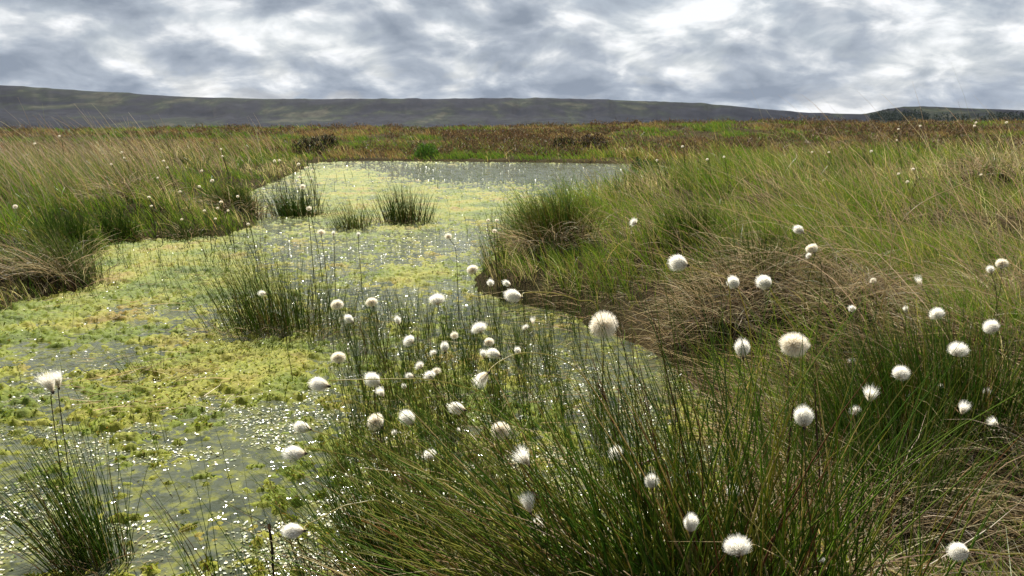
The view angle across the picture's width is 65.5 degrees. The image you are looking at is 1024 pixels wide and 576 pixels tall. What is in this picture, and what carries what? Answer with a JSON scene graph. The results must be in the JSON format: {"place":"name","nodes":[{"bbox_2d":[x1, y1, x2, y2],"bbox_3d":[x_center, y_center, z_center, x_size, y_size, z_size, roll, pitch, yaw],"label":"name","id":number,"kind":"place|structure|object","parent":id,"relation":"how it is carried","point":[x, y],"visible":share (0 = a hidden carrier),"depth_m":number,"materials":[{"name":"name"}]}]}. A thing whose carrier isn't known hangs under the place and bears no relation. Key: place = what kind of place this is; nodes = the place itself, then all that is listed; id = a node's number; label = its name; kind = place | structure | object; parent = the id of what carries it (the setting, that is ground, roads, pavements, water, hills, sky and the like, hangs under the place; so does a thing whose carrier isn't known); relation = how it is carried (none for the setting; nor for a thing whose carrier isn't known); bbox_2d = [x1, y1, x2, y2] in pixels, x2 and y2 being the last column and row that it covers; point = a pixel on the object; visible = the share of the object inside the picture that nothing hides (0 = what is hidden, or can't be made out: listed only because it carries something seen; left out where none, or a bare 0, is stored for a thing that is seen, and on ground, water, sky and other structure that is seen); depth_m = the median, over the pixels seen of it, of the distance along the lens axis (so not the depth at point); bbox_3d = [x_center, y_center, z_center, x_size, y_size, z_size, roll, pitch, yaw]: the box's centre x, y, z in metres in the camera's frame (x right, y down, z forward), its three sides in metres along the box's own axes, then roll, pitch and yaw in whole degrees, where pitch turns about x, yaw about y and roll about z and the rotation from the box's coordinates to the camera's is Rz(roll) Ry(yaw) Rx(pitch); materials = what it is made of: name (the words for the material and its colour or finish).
{"place":"outdoors","nodes":[
{"label":"outdoors","id":0,"kind":"place"},
{"bbox_2d":[0,161,725,575],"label":"water","id":1,"kind":"structure","parent":0,"point":[476,175],"depth_m":2.76,"materials":[{"name":"liquid"}]},
{"bbox_2d":[47,370,72,495],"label":"cotton grass plant","id":2,"kind":"object","parent":1,"relation":"on","point":[57,381],"visible":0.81,"depth_m":1.89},
{"bbox_2d":[0,376,196,575],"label":"rush clump","id":3,"kind":"object","parent":1,"relation":"on","point":[96,544],"visible":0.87,"depth_m":1.70,"materials":[{"name":"living green rush stems"},{"name":"grass"}]},
{"bbox_2d":[35,369,72,547],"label":"cotton grass plant","id":4,"kind":"object","parent":3,"relation":"on","point":[48,382],"visible":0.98,"depth_m":1.61,"materials":[{"name":"plant"}]},
{"bbox_2d":[59,336,202,385],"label":"moss","id":5,"kind":"object","parent":1,"relation":"on","point":[133,366],"visible":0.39,"depth_m":2.98,"materials":[{"name":"plant"}]},
{"bbox_2d":[267,524,274,575],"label":"bare stalk","id":6,"kind":"object","parent":1,"relation":"on","point":[271,539],"visible":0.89,"depth_m":1.45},
{"bbox_2d":[257,290,292,376],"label":"cotton grass plant","id":7,"kind":"object","parent":1,"relation":"on","point":[262,293],"visible":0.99,"depth_m":2.85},
{"bbox_2d":[162,232,391,342],"bbox_3d":[-1.084,0.027,3.611,1.050,0.623,0.819,7,14,30],"label":"rush clump","id":8,"kind":"object","parent":1,"relation":"on","point":[266,318],"visible":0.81,"depth_m":3.58,"materials":[{"name":"living green rush stems"},{"name":"grass"}]},
{"bbox_2d":[254,182,348,217],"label":"rush clump","id":9,"kind":"object","parent":1,"relation":"on","point":[285,210],"visible":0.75,"depth_m":7.89,"materials":[{"name":"living green rush stems"},{"name":"grass"}]},
{"bbox_2d":[318,229,333,349],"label":"cotton grass plant","id":10,"kind":"object","parent":1,"relation":"on","point":[321,232],"visible":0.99,"depth_m":3.25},
{"bbox_2d":[330,351,358,474],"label":"cotton grass plant","id":11,"kind":"object","parent":1,"relation":"on","point":[338,358],"visible":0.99,"depth_m":2.08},
{"bbox_2d":[312,193,377,229],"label":"rush clump","id":12,"kind":"object","parent":1,"relation":"on","point":[348,222],"visible":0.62,"depth_m":6.99,"materials":[{"name":"plant"}]},
{"bbox_2d":[331,299,366,414],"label":"cotton grass plant","id":13,"kind":"object","parent":1,"relation":"on","point":[337,304],"visible":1,"depth_m":2.46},
{"bbox_2d":[292,420,419,542],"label":"cotton grass plant","id":14,"kind":"object","parent":1,"relation":"on","point":[301,426],"visible":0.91,"depth_m":1.61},
{"bbox_2d":[344,314,370,403],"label":"cotton grass plant","id":15,"kind":"object","parent":1,"relation":"on","point":[348,318],"visible":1,"depth_m":2.47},
{"bbox_2d":[0,162,725,575],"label":"pondweed","id":16,"kind":"object","parent":1,"relation":"on","point":[264,446],"visible":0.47,"depth_m":2.30,"materials":[{"name":"plant"}]},
{"bbox_2d":[0,161,726,575],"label":"moss","id":17,"kind":"object","parent":1,"relation":"on","point":[36,313],"visible":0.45,"depth_m":3.44,"materials":[{"name":"plant"}]},
{"bbox_2d":[0,213,723,575],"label":"moss tips","id":18,"kind":"object","parent":17,"relation":"on","point":[166,453],"visible":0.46,"depth_m":2.69,"materials":[{"name":"green plant"}]},
{"bbox_2d":[1,240,731,549],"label":"straw litter","id":19,"kind":"object","parent":17,"relation":"on","point":[96,401],"visible":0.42,"depth_m":2.77,"materials":[{"name":"plant"}]},
{"bbox_2d":[0,141,733,575],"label":"water rushes","id":20,"kind":"object","parent":1,"relation":"on","point":[430,361],"visible":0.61,"depth_m":2.76,"materials":[{"name":"plant"}]},
{"bbox_2d":[362,371,384,486],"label":"cotton grass plant","id":21,"kind":"object","parent":1,"relation":"on","point":[373,383],"visible":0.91,"depth_m":1.89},
{"bbox_2d":[366,297,392,399],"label":"cotton grass plant","id":22,"kind":"object","parent":1,"relation":"on","point":[371,302],"visible":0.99,"depth_m":2.61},
{"bbox_2d":[357,179,441,223],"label":"rush clump","id":23,"kind":"object","parent":1,"relation":"on","point":[401,215],"visible":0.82,"depth_m":7.37,"materials":[{"name":"plant"}]},
{"bbox_2d":[307,375,503,539],"bbox_3d":[-0.197,0.415,1.625,0.412,0.551,0.040,-6,13,-25],"label":"cotton grass plant","id":24,"kind":"object","parent":1,"relation":"on","point":[319,384],"visible":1,"depth_m":1.49,"materials":[{"name":"plant"}]},
{"bbox_2d":[403,335,450,432],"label":"cotton grass plant","id":25,"kind":"object","parent":1,"relation":"on","point":[409,341],"visible":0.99,"depth_m":2.24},
{"bbox_2d":[422,449,441,561],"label":"cotton grass plant","id":26,"kind":"object","parent":1,"relation":"on","point":[429,454],"visible":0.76,"depth_m":1.48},
{"bbox_2d":[429,291,451,440],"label":"cotton grass plant","id":27,"kind":"object","parent":1,"relation":"on","point":[437,299],"visible":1,"depth_m":2.20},
{"bbox_2d":[423,370,463,474],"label":"cotton grass plant","id":28,"kind":"object","parent":1,"relation":"on","point":[428,376],"visible":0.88,"depth_m":1.94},
{"bbox_2d":[450,331,458,423],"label":"cotton grass plant","id":29,"kind":"object","parent":1,"relation":"on","point":[454,335],"visible":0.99,"depth_m":2.29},
{"bbox_2d":[440,341,469,462],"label":"cotton grass plant","id":30,"kind":"object","parent":1,"relation":"on","point":[444,347],"visible":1,"depth_m":2.17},
{"bbox_2d":[466,265,502,418],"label":"cotton grass plant","id":31,"kind":"object","parent":1,"relation":"on","point":[471,270],"visible":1,"depth_m":2.46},
{"bbox_2d":[471,321,499,455],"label":"cotton grass plant","id":32,"kind":"object","parent":1,"relation":"on","point":[479,327],"visible":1,"depth_m":2.20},
{"bbox_2d":[484,337,493,438],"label":"cotton grass plant","id":33,"kind":"object","parent":1,"relation":"on","point":[489,342],"visible":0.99,"depth_m":2.22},
{"bbox_2d":[485,348,529,469],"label":"cotton grass plant","id":34,"kind":"object","parent":1,"relation":"on","point":[494,353],"visible":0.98,"depth_m":2.10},
{"bbox_2d":[490,422,525,540],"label":"cotton grass plant","id":35,"kind":"object","parent":1,"relation":"on","point":[502,427],"visible":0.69,"depth_m":1.54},
{"bbox_2d":[447,401,569,505],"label":"cotton grass plant","id":36,"kind":"object","parent":1,"relation":"on","point":[462,408],"visible":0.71,"depth_m":1.72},
{"bbox_2d":[514,346,552,467],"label":"cotton grass plant","id":37,"kind":"object","parent":1,"relation":"on","point":[517,350],"visible":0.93,"depth_m":2.14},
{"bbox_2d":[472,352,624,475],"bbox_3d":[0.095,0.389,1.895,0.441,0.490,0.070,-7,14,-28],"label":"cotton grass plant","id":38,"kind":"object","parent":1,"relation":"on","point":[483,377],"visible":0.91,"depth_m":1.75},
{"bbox_2d":[469,177,632,264],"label":"rush tussock","id":39,"kind":"object","parent":1,"relation":"on","point":[553,226],"visible":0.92,"depth_m":4.80,"materials":[{"name":"living green rush stems"},{"name":"grass"}]},
{"bbox_2d":[504,288,604,484],"bbox_3d":[0.118,0.299,1.951,0.323,0.642,0.039,-8,14,-32],"label":"cotton grass plant","id":40,"kind":"object","parent":1,"relation":"on","point":[513,296],"visible":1,"depth_m":1.82,"materials":[{"name":"plant"}]},
{"bbox_2d":[0,85,860,129],"bbox_3d":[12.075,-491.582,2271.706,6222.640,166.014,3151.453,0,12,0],"label":"hill","id":41,"kind":"structure","parent":0,"point":[145,110],"depth_m":2214.18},
{"bbox_2d":[0,122,1023,575],"bbox_3d":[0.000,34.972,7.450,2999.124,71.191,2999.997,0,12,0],"label":"ground","id":42,"kind":"structure","parent":0,"point":[536,296],"depth_m":4.33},
{"bbox_2d":[0,219,137,291],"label":"straw tussock","id":43,"kind":"object","parent":42,"relation":"on","point":[48,273],"visible":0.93,"depth_m":4.44,"materials":[{"name":"plant"}]},
{"bbox_2d":[9,197,130,255],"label":"grass tussock","id":44,"kind":"object","parent":42,"relation":"on","point":[73,225],"depth_m":5.53,"materials":[{"name":"living green grass"},{"name":"dry grass"}]},
{"bbox_2d":[83,203,158,243],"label":"grass tussock","id":45,"kind":"object","parent":42,"relation":"on","point":[121,225],"depth_m":6.21,"materials":[{"name":"living green grass"},{"name":"dry grass"}]},
{"bbox_2d":[65,163,203,211],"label":"straw tussock","id":46,"kind":"object","parent":42,"relation":"on","point":[120,192],"visible":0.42,"depth_m":7.27,"materials":[{"name":"plant"}]},
{"bbox_2d":[0,104,325,223],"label":"seeding grass","id":47,"kind":"structure","parent":42,"relation":"on","point":[83,155],"depth_m":9.16,"materials":[{"name":"plant"}]},
{"bbox_2d":[151,151,211,169],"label":"rush tussock","id":48,"kind":"object","parent":42,"relation":"on","point":[185,159],"visible":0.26,"depth_m":13.13,"materials":[{"name":"plant"}]},
{"bbox_2d":[155,213,220,240],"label":"grass tussock","id":49,"kind":"object","parent":42,"relation":"on","point":[179,232],"depth_m":6.38,"materials":[{"name":"plant"}]},
{"bbox_2d":[0,129,448,310],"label":"moor grass","id":50,"kind":"structure","parent":42,"relation":"on","point":[75,206],"depth_m":7.35,"materials":[{"name":"plant"}]},
{"bbox_2d":[192,178,279,220],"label":"rush tussock","id":51,"kind":"object","parent":42,"relation":"on","point":[245,202],"visible":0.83,"depth_m":7.60,"materials":[{"name":"living green rush stems"},{"name":"grass"}]},
{"bbox_2d":[290,136,333,153],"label":"heather bush","id":52,"kind":"object","parent":42,"relation":"on","point":[309,145],"visible":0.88,"depth_m":19.28,"materials":[{"name":"plant"}]},
{"bbox_2d":[319,133,337,146],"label":"heather bush","id":53,"kind":"object","parent":42,"relation":"on","point":[332,139],"visible":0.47,"depth_m":21.02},
{"bbox_2d":[280,500,404,575],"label":"cotton grass plant","id":54,"kind":"object","parent":42,"relation":"on","point":[293,530],"visible":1,"depth_m":1.03,"materials":[{"name":"plant"}]},
{"bbox_2d":[221,346,548,575],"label":"rush clump","id":55,"kind":"object","parent":42,"relation":"on","point":[367,558],"visible":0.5,"depth_m":1.57,"materials":[{"name":"living green rush stems"},{"name":"grass"}]},
{"bbox_2d":[281,445,454,553],"bbox_3d":[-0.266,0.487,1.590,0.362,0.426,0.046,-5,13,-23],"label":"cotton grass plant","id":56,"kind":"object","parent":55,"relation":"on","point":[298,452],"visible":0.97,"depth_m":1.48,"materials":[{"name":"plant"}]},
{"bbox_2d":[366,412,405,532],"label":"cotton grass plant","id":57,"kind":"object","parent":55,"relation":"on","point":[372,419],"visible":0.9,"depth_m":1.64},
{"bbox_2d":[398,408,457,535],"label":"cotton grass plant","id":58,"kind":"object","parent":55,"relation":"on","point":[405,419],"visible":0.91,"depth_m":1.65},
{"bbox_2d":[413,142,439,157],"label":"leafy bush","id":59,"kind":"object","parent":42,"relation":"on","point":[429,152],"visible":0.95,"depth_m":18.44,"materials":[{"name":"plant"}]},
{"bbox_2d":[365,468,569,529],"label":"bare stalk","id":60,"kind":"object","parent":42,"relation":"on","point":[431,477],"visible":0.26,"depth_m":1.30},
{"bbox_2d":[0,114,1023,157],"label":"heather","id":61,"kind":"object","parent":42,"relation":"on","point":[514,135],"visible":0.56,"depth_m":26.11,"materials":[{"name":"plant"}]},
{"bbox_2d":[0,118,1023,166],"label":"moor grass","id":62,"kind":"structure","parent":42,"relation":"on","point":[360,133],"depth_m":27.41,"materials":[{"name":"plant"}]},
{"bbox_2d":[512,444,548,575],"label":"cotton grass plant","id":63,"kind":"object","parent":42,"relation":"on","point":[523,455],"visible":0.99,"depth_m":1.02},
{"bbox_2d":[517,491,550,575],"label":"cotton grass plant","id":64,"kind":"object","parent":42,"relation":"on","point":[527,504],"visible":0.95,"depth_m":0.99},
{"bbox_2d":[550,135,577,151],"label":"heather bush","id":65,"kind":"object","parent":42,"relation":"on","point":[564,139],"visible":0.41,"depth_m":20.71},
{"bbox_2d":[577,133,611,150],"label":"heather bush","id":66,"kind":"object","parent":42,"relation":"on","point":[598,140],"visible":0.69,"depth_m":20.92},
{"bbox_2d":[589,309,617,572],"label":"cotton grass plant","id":67,"kind":"object","parent":42,"relation":"on","point":[608,322],"visible":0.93,"depth_m":1.24,"materials":[{"name":"plant"}]},
{"bbox_2d":[219,335,1023,575],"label":"rush clump","id":68,"kind":"object","parent":42,"relation":"on","point":[477,547],"visible":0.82,"depth_m":1.12,"materials":[{"name":"plant"}]},
{"bbox_2d":[629,217,661,307],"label":"cotton grass plant","id":69,"kind":"object","parent":42,"relation":"on","point":[634,222],"visible":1,"depth_m":3.50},
{"bbox_2d":[630,157,661,168],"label":"leafy bush","id":70,"kind":"object","parent":42,"relation":"on","point":[637,159],"visible":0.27,"depth_m":15.39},
{"bbox_2d":[644,473,666,575],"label":"cotton grass plant","id":71,"kind":"object","parent":42,"relation":"on","point":[650,481],"visible":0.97,"depth_m":0.99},
{"bbox_2d":[342,251,1023,575],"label":"rush clump","id":72,"kind":"object","parent":42,"relation":"on","point":[773,525],"visible":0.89,"depth_m":1.08,"materials":[{"name":"plant"}]},
{"bbox_2d":[683,512,698,575],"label":"cotton grass plant","id":73,"kind":"object","parent":42,"relation":"on","point":[691,523],"visible":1,"depth_m":0.92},
{"bbox_2d":[666,254,730,532],"bbox_3d":[0.407,0.264,1.721,0.217,0.703,0.038,-7,14,-30],"label":"cotton grass plant","id":74,"kind":"object","parent":42,"relation":"on","point":[678,262],"visible":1,"depth_m":1.61,"materials":[{"name":"plant"}]},
{"bbox_2d":[625,189,780,253],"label":"grass tussock","id":75,"kind":"object","parent":42,"relation":"on","point":[705,216],"depth_m":4.34,"materials":[{"name":"plant"}]},
{"bbox_2d":[722,534,752,575],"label":"cotton grass plant","id":76,"kind":"object","parent":42,"relation":"on","point":[737,546],"visible":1,"depth_m":0.84,"materials":[{"name":"plant"}]},
{"bbox_2d":[727,275,751,403],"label":"cotton grass plant","id":77,"kind":"object","parent":42,"relation":"on","point":[733,282],"visible":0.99,"depth_m":2.20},
{"bbox_2d":[734,337,756,515],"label":"cotton grass plant","id":78,"kind":"object","parent":42,"relation":"on","point":[738,347],"visible":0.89,"depth_m":1.67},
{"bbox_2d":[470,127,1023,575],"bbox_3d":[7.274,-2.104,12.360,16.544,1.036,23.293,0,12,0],"label":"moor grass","id":79,"kind":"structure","parent":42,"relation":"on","point":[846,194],"depth_m":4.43,"materials":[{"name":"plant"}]},
{"bbox_2d":[616,205,880,362],"bbox_3d":[0.979,0.006,3.273,1.138,0.697,1.024,0,12,0],"label":"straw tussock","id":80,"kind":"object","parent":42,"relation":"on","point":[739,272],"visible":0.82,"depth_m":3.19,"materials":[{"name":"plant"}]},
{"bbox_2d":[522,188,1023,575],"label":"dead thatch","id":81,"kind":"object","parent":42,"relation":"on","point":[995,500],"visible":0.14,"depth_m":2.40,"materials":[{"name":"plant"}]},
{"bbox_2d":[755,274,800,478],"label":"cotton grass plant","id":82,"kind":"object","parent":42,"relation":"on","point":[763,281],"visible":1,"depth_m":1.74,"materials":[{"name":"plant"}]},
{"bbox_2d":[553,66,1023,405],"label":"seeding grass","id":83,"kind":"structure","parent":42,"relation":"on","point":[806,189],"depth_m":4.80,"materials":[{"name":"plant"}]},
{"bbox_2d":[779,332,810,519],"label":"cotton grass plant","id":84,"kind":"object","parent":42,"relation":"on","point":[791,343],"visible":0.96,"depth_m":1.30,"materials":[{"name":"plant"}]},
{"bbox_2d":[793,402,814,575],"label":"cotton grass plant","id":85,"kind":"object","parent":42,"relation":"on","point":[802,416],"visible":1,"depth_m":0.93,"materials":[{"name":"plant"}]},
{"bbox_2d":[793,225,816,330],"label":"cotton grass plant","id":86,"kind":"object","parent":42,"relation":"on","point":[797,229],"visible":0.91,"depth_m":2.78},
{"bbox_2d":[805,244,821,375],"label":"cotton grass plant","id":87,"kind":"object","parent":42,"relation":"on","point":[811,248],"visible":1,"depth_m":2.46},
{"bbox_2d":[807,384,820,571],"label":"bare stalk","id":88,"kind":"object","parent":42,"relation":"on","point":[817,454],"visible":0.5,"depth_m":1.25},
{"bbox_2d":[796,146,895,173],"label":"rush tussock","id":89,"kind":"object","parent":42,"relation":"on","point":[846,159],"visible":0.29,"depth_m":9.34,"materials":[{"name":"plant"}]},
{"bbox_2d":[750,238,945,342],"bbox_3d":[1.276,0.025,2.941,0.814,0.406,0.770,0,12,0],"label":"straw tussock","id":90,"kind":"object","parent":42,"relation":"on","point":[850,288],"visible":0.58,"depth_m":2.93,"materials":[{"name":"plant"}]},
{"bbox_2d":[688,344,1023,572],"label":"straw tussock","id":91,"kind":"object","parent":42,"relation":"on","point":[930,515],"visible":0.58,"depth_m":1.53,"materials":[{"name":"plant"}]},
{"bbox_2d":[861,385,878,547],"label":"cotton grass plant","id":92,"kind":"object","parent":42,"relation":"on","point":[867,391],"visible":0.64,"depth_m":1.14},
{"bbox_2d":[738,287,1023,508],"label":"rush clump","id":93,"kind":"object","parent":42,"relation":"on","point":[990,399],"visible":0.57,"depth_m":1.84,"materials":[{"name":"plant"}]},
{"bbox_2d":[879,212,885,340],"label":"bare stalk","id":94,"kind":"object","parent":42,"relation":"on","point":[884,276],"visible":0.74,"depth_m":2.40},
{"bbox_2d":[886,365,910,564],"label":"cotton grass plant","id":95,"kind":"object","parent":42,"relation":"on","point":[900,371],"visible":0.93,"depth_m":1.29,"materials":[{"name":"plant"}]},
{"bbox_2d":[871,180,971,343],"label":"bare stalk","id":96,"kind":"object","parent":42,"relation":"on","point":[892,245],"visible":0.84,"depth_m":2.60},
{"bbox_2d":[928,306,957,412],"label":"cotton grass plant","id":97,"kind":"object","parent":42,"relation":"on","point":[937,313],"visible":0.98,"depth_m":1.81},
{"bbox_2d":[932,340,969,483],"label":"cotton grass plant","id":98,"kind":"object","parent":42,"relation":"on","point":[960,349],"visible":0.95,"depth_m":1.50,"materials":[{"name":"plant"}]},
{"bbox_2d":[895,233,1023,320],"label":"straw tussock","id":99,"kind":"object","parent":42,"relation":"on","point":[1001,276],"visible":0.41,"depth_m":2.78,"materials":[{"name":"plant"}]},
{"bbox_2d":[952,401,971,573],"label":"cotton grass plant","id":100,"kind":"object","parent":42,"relation":"on","point":[964,408],"visible":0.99,"depth_m":1.35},
{"bbox_2d":[920,144,1023,182],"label":"straw tussock","id":101,"kind":"object","parent":42,"relation":"on","point":[987,168],"visible":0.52,"depth_m":7.24,"materials":[{"name":"plant"}]},
{"bbox_2d":[945,542,1023,561],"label":"cotton grass plant","id":102,"kind":"object","parent":42,"relation":"on","point":[958,551],"visible":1,"depth_m":0.82,"materials":[{"name":"plant"}]},
{"bbox_2d":[986,265,997,376],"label":"cotton grass plant","id":103,"kind":"object","parent":42,"relation":"on","point":[990,269],"visible":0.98,"depth_m":1.99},
{"bbox_2d":[982,319,1008,474],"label":"cotton grass plant","id":104,"kind":"object","parent":42,"relation":"on","point":[991,326],"visible":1,"depth_m":1.59,"materials":[{"name":"plant"}]},
{"bbox_2d":[985,258,1008,358],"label":"cotton grass plant","id":105,"kind":"object","parent":42,"relation":"on","point":[1000,263],"visible":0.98,"depth_m":2.01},
{"bbox_2d":[988,416,1020,473],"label":"cotton grass plant","id":106,"kind":"object","parent":42,"relation":"on","point":[993,422],"visible":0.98,"depth_m":1.59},
{"bbox_2d":[0,0,1023,113],"label":"sky","id":107,"kind":"structure","parent":0,"point":[740,53],"materials":[{"name":"grey"}]},
{"bbox_2d":[821,106,1023,122],"bbox_3d":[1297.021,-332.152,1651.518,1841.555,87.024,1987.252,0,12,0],"label":"hill","id":108,"kind":"structure","parent":0,"point":[971,112],"depth_m":1551.51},
{"bbox_2d":[869,108,1023,122],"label":"conifer wood","id":109,"kind":"object","parent":108,"relation":"on","point":[888,116],"visible":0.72,"depth_m":1236.58,"materials":[{"name":"plant"}]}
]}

